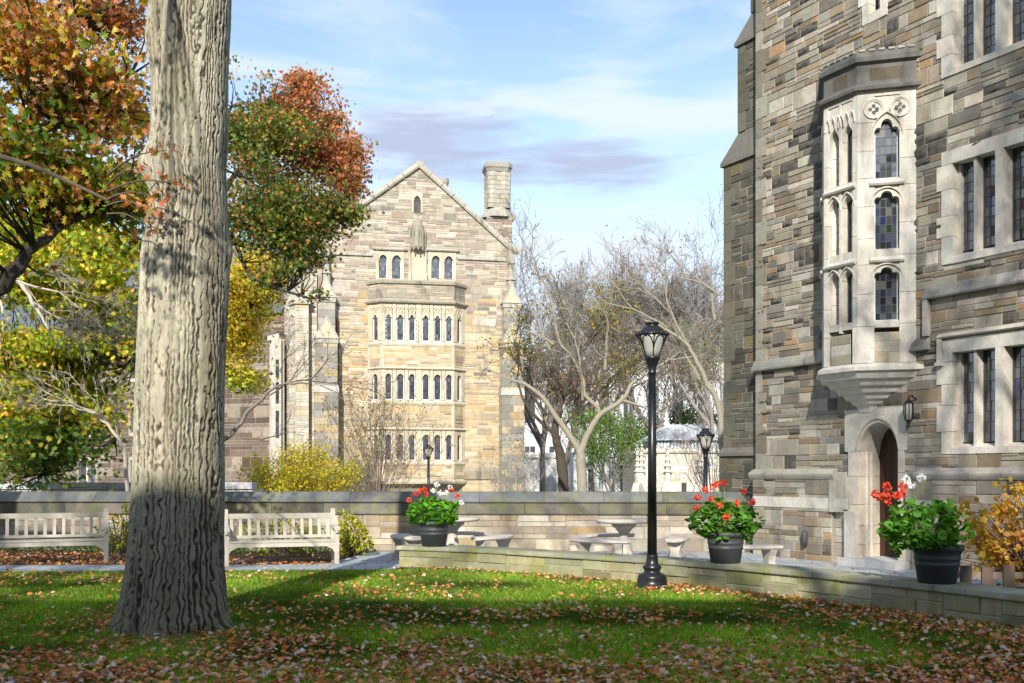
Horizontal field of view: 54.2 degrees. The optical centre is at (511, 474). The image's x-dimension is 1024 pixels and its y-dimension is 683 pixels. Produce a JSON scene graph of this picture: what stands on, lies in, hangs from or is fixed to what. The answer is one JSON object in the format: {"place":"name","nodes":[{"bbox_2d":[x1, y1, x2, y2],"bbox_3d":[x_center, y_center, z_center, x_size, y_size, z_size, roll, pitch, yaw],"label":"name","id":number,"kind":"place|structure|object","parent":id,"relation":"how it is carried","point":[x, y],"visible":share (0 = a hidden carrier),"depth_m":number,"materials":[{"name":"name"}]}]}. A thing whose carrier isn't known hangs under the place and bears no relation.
{"place":"outdoors","nodes":[
{"label":"outdoors","id":0,"kind":"place"},
{"bbox_2d":[0,244,138,408],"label":"dead tree","id":1,"kind":"object","parent":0,"point":[18,281],"visible":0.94,"depth_m":19.48,"materials":[{"name":"grey plant"}]},
{"bbox_2d":[0,482,256,490],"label":"pale parapet","id":2,"kind":"structure","parent":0,"point":[229,486],"depth_m":26.94,"materials":[{"name":"stone"}]},
{"bbox_2d":[0,551,366,564],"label":"planting bed","id":3,"kind":"object","parent":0,"point":[310,558],"visible":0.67,"depth_m":19.30,"materials":[{"name":"brown soil"}]},
{"bbox_2d":[0,508,108,562],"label":"garden bench","id":4,"kind":"object","parent":3,"relation":"on","point":[102,543],"visible":0.98,"depth_m":18.05,"materials":[{"name":"white wood"}]},
{"bbox_2d":[84,514,127,553],"bbox_3d":[-8.081,1.215,20.271,1.248,0.820,0.832,0,0,0],"label":"azalea shrub","id":5,"kind":"object","parent":3,"relation":"on","point":[116,545],"visible":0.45,"depth_m":20.23,"materials":[{"name":"green plant"}]},
{"bbox_2d":[118,503,129,553],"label":"azalea shrub","id":6,"kind":"object","parent":3,"relation":"on","point":[125,538],"visible":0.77,"depth_m":19.89,"materials":[{"name":"green plant"}]},
{"bbox_2d":[224,508,339,566],"bbox_3d":[-4.123,1.100,17.868,2.000,0.970,0.720,0,0,-17],"label":"garden bench","id":7,"kind":"object","parent":3,"relation":"on","point":[332,543],"visible":0.95,"depth_m":17.93,"materials":[{"name":"white wood"}]},
{"bbox_2d":[242,512,330,555],"bbox_3d":[-4.399,1.181,19.892,1.972,0.894,0.913,0,0,0],"label":"azalea shrub","id":8,"kind":"object","parent":3,"relation":"on","point":[283,550],"visible":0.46,"depth_m":19.84,"materials":[{"name":"green plant"}]},
{"bbox_2d":[326,509,375,556],"bbox_3d":[-3.124,1.136,19.632,0.936,0.976,0.910,0,0,31],"label":"azalea shrub","id":9,"kind":"object","parent":3,"relation":"on","point":[351,546],"visible":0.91,"depth_m":19.51,"materials":[{"name":"yellow plant"}]},
{"bbox_2d":[0,544,1023,588],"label":"ground cover","id":10,"kind":"object","parent":3,"relation":"on","point":[86,549],"visible":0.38,"depth_m":20.36,"materials":[{"name":"brown plant"}]},
{"bbox_2d":[0,552,399,571],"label":"path","id":11,"kind":"structure","parent":0,"point":[379,560],"depth_m":17.36,"materials":[{"name":"grey concrete"}]},
{"bbox_2d":[390,534,420,557],"bbox_3d":[-2.037,1.363,18.874,0.475,0.450,1.194,0,0,-20],"label":"curved bench","id":12,"kind":"object","parent":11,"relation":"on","point":[401,539],"visible":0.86,"depth_m":18.58,"materials":[{"name":"stone"}]},
{"bbox_2d":[0,161,524,491],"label":"gabled hall","id":13,"kind":"structure","parent":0,"point":[419,281],"depth_m":58.76,"materials":[{"name":"stone"}]},
{"bbox_2d":[27,468,45,481],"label":"window","id":14,"kind":"structure","parent":13,"relation":"in","point":[42,480],"depth_m":70.07,"materials":[{"name":"stone"}]},
{"bbox_2d":[76,457,97,481],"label":"window","id":15,"kind":"structure","parent":13,"relation":"in","point":[83,470],"depth_m":68.14,"materials":[{"name":"stone"}]},
{"bbox_2d":[128,457,131,481],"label":"window","id":16,"kind":"structure","parent":13,"relation":"in","point":[129,458],"depth_m":66.50,"materials":[{"name":"stone"}]},
{"bbox_2d":[128,406,133,435],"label":"window","id":17,"kind":"structure","parent":13,"relation":"in","point":[130,432],"depth_m":66.53,"materials":[{"name":"stone"}]},
{"bbox_2d":[128,351,135,381],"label":"window","id":18,"kind":"structure","parent":13,"relation":"in","point":[132,379],"depth_m":66.53,"materials":[{"name":"stone"}]},
{"bbox_2d":[376,251,403,279],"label":"window","id":19,"kind":"structure","parent":13,"relation":"in","point":[389,264],"depth_m":58.83,"materials":[{"name":"stone"}]},
{"bbox_2d":[365,303,466,490],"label":"bay window","id":20,"kind":"structure","parent":13,"relation":"in","point":[406,358],"depth_m":58.37,"materials":[{"name":"stone"}]},
{"bbox_2d":[428,252,455,280],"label":"window","id":21,"kind":"structure","parent":13,"relation":"in","point":[442,265],"depth_m":59.39,"materials":[{"name":"stone"}]},
{"bbox_2d":[0,0,750,355],"label":"sky","id":22,"kind":"structure","parent":0,"point":[601,111],"materials":[{"name":"blue"}]},
{"bbox_2d":[0,551,1023,682],"bbox_3d":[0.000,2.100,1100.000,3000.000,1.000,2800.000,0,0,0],"label":"lawn","id":23,"kind":"structure","parent":0,"point":[235,623],"depth_m":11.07,"materials":[{"name":"green plant"}]},
{"bbox_2d":[5,362,129,490],"bbox_3d":[-9.650,0.073,21.663,2.826,5.064,1.374,0,0,0],"label":"dogwood tree","id":24,"kind":"object","parent":23,"relation":"on","point":[125,469],"visible":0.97,"depth_m":21.83,"materials":[{"name":"beige plant"}]},
{"bbox_2d":[0,199,142,490],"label":"maple tree","id":25,"kind":"object","parent":23,"relation":"on","point":[40,443],"visible":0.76,"depth_m":23.45,"materials":[{"name":"yellow plant"}]},
{"bbox_2d":[0,0,150,301],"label":"oak tree","id":26,"kind":"object","parent":23,"relation":"on","point":[88,98],"visible":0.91,"depth_m":14.32,"materials":[{"name":"orange plant"}]},
{"bbox_2d":[0,0,233,636],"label":"oak tree","id":27,"kind":"object","parent":23,"relation":"on","point":[174,579],"visible":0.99,"depth_m":10.13,"materials":[{"name":"grey plant"}]},
{"bbox_2d":[96,49,384,308],"bbox_3d":[-9.061,-6.002,32.487,10.068,17.260,7.095,0,0,0],"label":"oak tree","id":28,"kind":"object","parent":23,"relation":"on","point":[278,213],"visible":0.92,"depth_m":31.66,"materials":[{"name":"green plant"}]},
{"bbox_2d":[225,243,304,398],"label":"maple tree","id":29,"kind":"object","parent":23,"relation":"on","point":[248,301],"visible":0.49,"depth_m":41.48,"materials":[{"name":"yellow plant"}]},
{"bbox_2d":[232,436,371,490],"bbox_3d":[-7.240,0.614,33.844,4.910,3.990,4.028,0,0,0],"label":"forsythia shrub","id":30,"kind":"object","parent":23,"relation":"on","point":[294,476],"visible":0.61,"depth_m":33.41,"materials":[{"name":"yellow plant"}]},
{"bbox_2d":[224,314,395,442],"bbox_3d":[-6.478,-1.089,30.417,6.150,7.401,2.966,0,0,0],"label":"dogwood tree","id":31,"kind":"object","parent":23,"relation":"on","point":[228,436],"visible":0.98,"depth_m":29.98,"materials":[{"name":"grey plant"}]},
{"bbox_2d":[0,491,747,551],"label":"back wall","id":32,"kind":"structure","parent":23,"relation":"on","point":[547,520],"depth_m":20.95,"materials":[{"name":"stone"}]},
{"bbox_2d":[296,375,454,490],"bbox_3d":[-5.200,-0.602,38.169,5.931,6.416,4.726,0,0,0],"label":"lilac shrub","id":33,"kind":"object","parent":23,"relation":"on","point":[374,459],"visible":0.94,"depth_m":37.82,"materials":[{"name":"brown plant"}]},
{"bbox_2d":[423,444,433,490],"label":"street lamp","id":34,"kind":"object","parent":23,"relation":"on","point":[428,466],"visible":0.57,"depth_m":42.95,"materials":[{"name":"black metal"}]},
{"bbox_2d":[0,549,1023,682],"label":"fallen leaves","id":35,"kind":"object","parent":23,"relation":"on","point":[461,667],"visible":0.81,"depth_m":8.79,"materials":[{"name":"brown plant"}]},
{"bbox_2d":[476,438,549,491],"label":"bare shrub","id":36,"kind":"object","parent":23,"relation":"on","point":[512,486],"visible":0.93,"depth_m":47.94,"materials":[{"name":"brown plant"}]},
{"bbox_2d":[477,260,647,491],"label":"leaning tree","id":37,"kind":"object","parent":23,"relation":"on","point":[562,472],"visible":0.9,"depth_m":49.83,"materials":[{"name":"grey plant"}]},
{"bbox_2d":[523,316,619,468],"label":"bare tree","id":38,"kind":"object","parent":23,"relation":"on","point":[573,393],"visible":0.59,"depth_m":65.90,"materials":[{"name":"brown plant"}]},
{"bbox_2d":[514,234,638,491],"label":"bare tree","id":39,"kind":"object","parent":23,"relation":"on","point":[540,438],"visible":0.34,"depth_m":74.52,"materials":[{"name":"grey plant"}]},
{"bbox_2d":[586,463,591,491],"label":"street lamp","id":40,"kind":"object","parent":23,"relation":"on","point":[589,468],"visible":0.52,"depth_m":69.95,"materials":[{"name":"black metal"}]},
{"bbox_2d":[467,192,723,491],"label":"plane tree","id":41,"kind":"object","parent":23,"relation":"on","point":[580,449],"visible":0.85,"depth_m":43.93,"materials":[{"name":"grey plant"}]},
{"bbox_2d":[569,451,634,491],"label":"colonnade house","id":42,"kind":"structure","parent":23,"relation":"on","point":[573,475],"depth_m":83.84,"materials":[{"name":"stone"}]},
{"bbox_2d":[599,470,602,490],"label":"window","id":43,"kind":"structure","parent":42,"relation":"in","point":[600,484],"depth_m":83.98,"materials":[{"name":"white glass"}]},
{"bbox_2d":[609,470,613,486],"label":"window","id":44,"kind":"structure","parent":42,"relation":"in","point":[611,474],"depth_m":83.98,"materials":[{"name":"grey glass"}]},
{"bbox_2d":[619,471,622,490],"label":"window","id":45,"kind":"structure","parent":42,"relation":"in","point":[619,471],"depth_m":83.98,"materials":[{"name":"white glass"}]},
{"bbox_2d":[552,394,667,491],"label":"green tree","id":46,"kind":"object","parent":23,"relation":"on","point":[594,452],"visible":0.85,"depth_m":53.56,"materials":[{"name":"green plant"}]},
{"bbox_2d":[525,245,715,491],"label":"bare tree","id":47,"kind":"object","parent":23,"relation":"on","point":[630,339],"visible":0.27,"depth_m":83.10,"materials":[{"name":"brown plant"}]},
{"bbox_2d":[619,458,623,491],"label":"street lamp","id":48,"kind":"object","parent":23,"relation":"on","point":[621,465],"visible":0.27,"depth_m":61.94,"materials":[{"name":"black metal"}]},
{"bbox_2d":[520,278,723,453],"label":"bare tree","id":49,"kind":"object","parent":23,"relation":"on","point":[618,343],"visible":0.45,"depth_m":72.47,"materials":[{"name":"grey plant"}]},
{"bbox_2d":[523,356,724,452],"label":"library","id":50,"kind":"structure","parent":23,"relation":"on","point":[535,447],"depth_m":128.00,"materials":[{"name":"stone"}]},
{"bbox_2d":[524,446,535,452],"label":"window","id":51,"kind":"structure","parent":50,"relation":"in","point":[532,449],"depth_m":127.97,"materials":[{"name":"white glass"}]},
{"bbox_2d":[524,384,535,423],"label":"window","id":52,"kind":"structure","parent":50,"relation":"in","point":[532,405],"depth_m":127.97,"materials":[{"name":"grey glass"}]},
{"bbox_2d":[548,446,554,452],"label":"window","id":53,"kind":"structure","parent":50,"relation":"in","point":[550,448],"depth_m":127.97,"materials":[{"name":"white glass"}]},
{"bbox_2d":[598,384,609,416],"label":"window","id":54,"kind":"structure","parent":50,"relation":"in","point":[601,384],"depth_m":127.97,"materials":[{"name":"clear glass"}]},
{"bbox_2d":[623,384,634,421],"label":"window","id":55,"kind":"structure","parent":50,"relation":"in","point":[629,406],"depth_m":127.97,"materials":[{"name":"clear glass"}]},
{"bbox_2d":[647,384,659,422],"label":"window","id":56,"kind":"structure","parent":50,"relation":"in","point":[658,395],"depth_m":127.97,"materials":[{"name":"clear glass"}]},
{"bbox_2d":[672,384,683,410],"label":"window","id":57,"kind":"structure","parent":50,"relation":"in","point":[683,384],"depth_m":127.97,"materials":[{"name":"clear glass"}]},
{"bbox_2d":[697,389,708,414],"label":"window","id":58,"kind":"structure","parent":50,"relation":"in","point":[700,389],"depth_m":127.97,"materials":[{"name":"clear glass"}]},
{"bbox_2d":[553,184,723,450],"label":"plane tree","id":59,"kind":"object","parent":23,"relation":"on","point":[708,386],"visible":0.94,"depth_m":40.02,"materials":[{"name":"grey plant"}]},
{"bbox_2d":[569,253,724,434],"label":"bare tree","id":60,"kind":"object","parent":23,"relation":"on","point":[712,327],"visible":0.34,"depth_m":82.26,"materials":[{"name":"grey plant"}]},
{"bbox_2d":[572,229,724,440],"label":"bare tree","id":61,"kind":"object","parent":23,"relation":"on","point":[638,410],"visible":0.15,"depth_m":86.90,"materials":[{"name":"brown plant"}]},
{"bbox_2d":[608,409,694,450],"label":"green tree","id":62,"kind":"object","parent":23,"relation":"on","point":[646,431],"visible":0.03,"depth_m":98.61,"materials":[{"name":"green plant"}]},
{"bbox_2d":[634,321,670,589],"bbox_3d":[1.990,-0.287,14.200,0.530,3.775,0.530,0,0,0],"label":"street lamp","id":63,"kind":"object","parent":23,"relation":"on","point":[651,336],"visible":0.98,"depth_m":14.14,"materials":[{"name":"black metal"}]},
{"bbox_2d":[614,267,723,423],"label":"autumn tree","id":64,"kind":"object","parent":23,"relation":"on","point":[678,408],"visible":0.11,"depth_m":95.64,"materials":[{"name":"brown plant"}]},
{"bbox_2d":[623,443,718,491],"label":"stone lodge","id":65,"kind":"structure","parent":23,"relation":"on","point":[671,477],"depth_m":65.98,"materials":[{"name":"stone"}]},
{"bbox_2d":[633,410,718,450],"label":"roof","id":66,"kind":"structure","parent":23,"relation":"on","point":[662,441],"depth_m":83.01,"materials":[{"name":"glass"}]},
{"bbox_2d":[656,390,717,423],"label":"green tree","id":67,"kind":"object","parent":23,"relation":"on","point":[685,417],"visible":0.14,"depth_m":96.76,"materials":[{"name":"green plant"}]},
{"bbox_2d":[661,395,718,491],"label":"bare shrub","id":68,"kind":"object","parent":23,"relation":"on","point":[700,474],"visible":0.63,"depth_m":40.07,"materials":[{"name":"brown plant"}]},
{"bbox_2d":[696,428,714,490],"bbox_3d":[4.934,0.697,25.500,0.530,3.775,0.530,0,0,0],"label":"street lamp","id":69,"kind":"object","parent":23,"relation":"on","point":[705,436],"visible":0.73,"depth_m":25.43,"materials":[{"name":"black metal"}]},
{"bbox_2d":[396,544,1023,628],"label":"seat wall","id":70,"kind":"structure","parent":23,"relation":"on","point":[1000,605],"depth_m":13.30,"materials":[{"name":"stone"}]},
{"bbox_2d":[418,521,449,546],"bbox_3d":[-1.348,1.010,17.280,0.580,0.435,0.580,0,0,0],"label":"flower pot","id":71,"kind":"object","parent":70,"relation":"on","point":[432,534],"visible":0.88,"depth_m":17.08,"materials":[{"name":"grey plastic"}]},
{"bbox_2d":[406,482,463,525],"bbox_3d":[-1.323,0.499,17.288,1.012,0.770,0.888,0,0,0],"label":"geranium","id":72,"kind":"object","parent":71,"relation":"in","point":[436,516],"visible":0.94,"depth_m":17.09,"materials":[{"name":"green plant"}]},
{"bbox_2d":[707,532,745,563],"bbox_3d":[2.989,1.010,14.000,0.580,0.435,0.580,0,0,0],"label":"flower pot","id":73,"kind":"object","parent":70,"relation":"on","point":[724,551],"visible":0.88,"depth_m":13.80,"materials":[{"name":"grey plastic"}]},
{"bbox_2d":[684,479,765,542],"bbox_3d":[2.999,0.504,13.998,1.117,0.895,0.947,0,0,0],"label":"geranium","id":74,"kind":"object","parent":73,"relation":"in","point":[738,509],"visible":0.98,"depth_m":13.84,"materials":[{"name":"green plant"}]},
{"bbox_2d":[910,544,964,584],"bbox_3d":[4.845,1.010,11.400,0.580,0.435,0.580,0,0,0],"label":"flower pot","id":75,"kind":"object","parent":70,"relation":"on","point":[938,566],"visible":0.88,"depth_m":11.20,"materials":[{"name":"grey plastic"}]},
{"bbox_2d":[869,473,974,557],"bbox_3d":[4.681,0.463,11.352,1.022,0.971,0.876,0,0,33],"label":"geranium","id":76,"kind":"object","parent":75,"relation":"in","point":[921,535],"visible":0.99,"depth_m":11.25,"materials":[{"name":"green plant"}]},
{"bbox_2d":[524,453,568,491],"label":"pavilion","id":77,"kind":"structure","parent":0,"point":[551,478],"depth_m":96.00,"materials":[{"name":"stone"}]},
{"bbox_2d":[595,551,1023,586],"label":"terrace","id":78,"kind":"structure","parent":0,"point":[751,557],"depth_m":17.97,"materials":[{"name":"grey stone"}]},
{"bbox_2d":[446,516,479,544],"bbox_3d":[-1.142,1.200,19.200,1.050,0.777,1.050,0,0,0],"label":"stone table","id":79,"kind":"object","parent":78,"relation":"on","point":[452,537],"visible":0.35,"depth_m":19.10,"materials":[{"name":"grey stone"}]},
{"bbox_2d":[447,531,492,545],"bbox_3d":[-0.977,1.363,20.138,1.194,0.450,0.475,0,0,10],"label":"curved bench","id":80,"kind":"object","parent":78,"relation":"on","point":[479,533],"visible":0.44,"depth_m":19.97,"materials":[{"name":"stone"}]},
{"bbox_2d":[471,534,513,546],"bbox_3d":[-0.335,1.363,18.695,0.475,0.450,1.194,0,0,32],"label":"curved bench","id":81,"kind":"object","parent":78,"relation":"on","point":[503,540],"visible":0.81,"depth_m":18.50,"materials":[{"name":"stone"}]},
{"bbox_2d":[570,538,630,553],"bbox_3d":[1.567,1.363,17.692,1.194,0.450,0.475,0,0,32],"label":"curved bench","id":82,"kind":"object","parent":78,"relation":"on","point":[583,544],"visible":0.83,"depth_m":17.57,"materials":[{"name":"stone"}]},
{"bbox_2d":[577,533,634,551],"bbox_3d":[1.826,1.363,19.420,1.194,0.450,0.475,0,0,-15],"label":"curved bench","id":83,"kind":"object","parent":78,"relation":"on","point":[593,536],"visible":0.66,"depth_m":19.25,"materials":[{"name":"stone"}]},
{"bbox_2d":[596,518,646,553],"bbox_3d":[2.072,1.200,18.500,1.050,0.777,1.050,0,0,0],"label":"stone table","id":84,"kind":"object","parent":78,"relation":"on","point":[623,527],"visible":0.77,"depth_m":18.34,"materials":[{"name":"grey stone"}]},
{"bbox_2d":[663,535,688,557],"bbox_3d":[3.015,1.363,18.367,0.475,0.450,1.194,0,0,8],"label":"curved bench","id":85,"kind":"object","parent":78,"relation":"on","point":[675,543],"visible":0.91,"depth_m":17.97,"materials":[{"name":"stone"}]},
{"bbox_2d":[743,544,784,563],"bbox_3d":[3.821,1.363,16.251,1.194,0.450,0.475,0,0,5],"label":"curved bench","id":86,"kind":"object","parent":78,"relation":"on","point":[769,551],"visible":0.46,"depth_m":16.13,"materials":[{"name":"stone"}]},
{"bbox_2d":[717,0,1023,571],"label":"stone hall","id":87,"kind":"structure","parent":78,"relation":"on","point":[872,164],"depth_m":17.09,"materials":[{"name":"stone"}]},
{"bbox_2d":[858,0,887,25],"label":"window","id":88,"kind":"structure","parent":87,"relation":"in","point":[872,10],"depth_m":17.64,"materials":[{"name":"stone"}]},
{"bbox_2d":[879,428,902,556],"bbox_3d":[6.836,0.230,17.690,0.117,2.460,0.872,0,0,-30],"label":"door","id":89,"kind":"structure","parent":87,"relation":"in","point":[888,456],"depth_m":17.90,"materials":[{"name":"brown wood"}]},
{"bbox_2d":[934,322,1023,453],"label":"window","id":90,"kind":"structure","parent":87,"relation":"in","point":[981,377],"depth_m":15.85,"materials":[{"name":"stone"}]},
{"bbox_2d":[936,127,1023,264],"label":"window","id":91,"kind":"structure","parent":87,"relation":"in","point":[981,185],"depth_m":15.85,"materials":[{"name":"stone"}]},
{"bbox_2d":[936,0,1023,78],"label":"window","id":92,"kind":"structure","parent":87,"relation":"in","point":[973,32],"depth_m":15.89,"materials":[{"name":"stone"}]},
{"label":"border bed","id":93,"kind":"structure","parent":0,"visible":0},
{"bbox_2d":[951,476,1023,585],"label":"hydrangea shrub","id":94,"kind":"object","parent":93,"relation":"on","point":[997,556],"visible":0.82,"depth_m":12.83,"materials":[{"name":"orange plant"}]},
{"bbox_2d":[958,565,1023,587],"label":"timber fence","id":95,"kind":"object","parent":93,"relation":"on","point":[1008,575],"visible":0.29,"depth_m":12.35,"materials":[{"name":"brown wood"}]}
]}

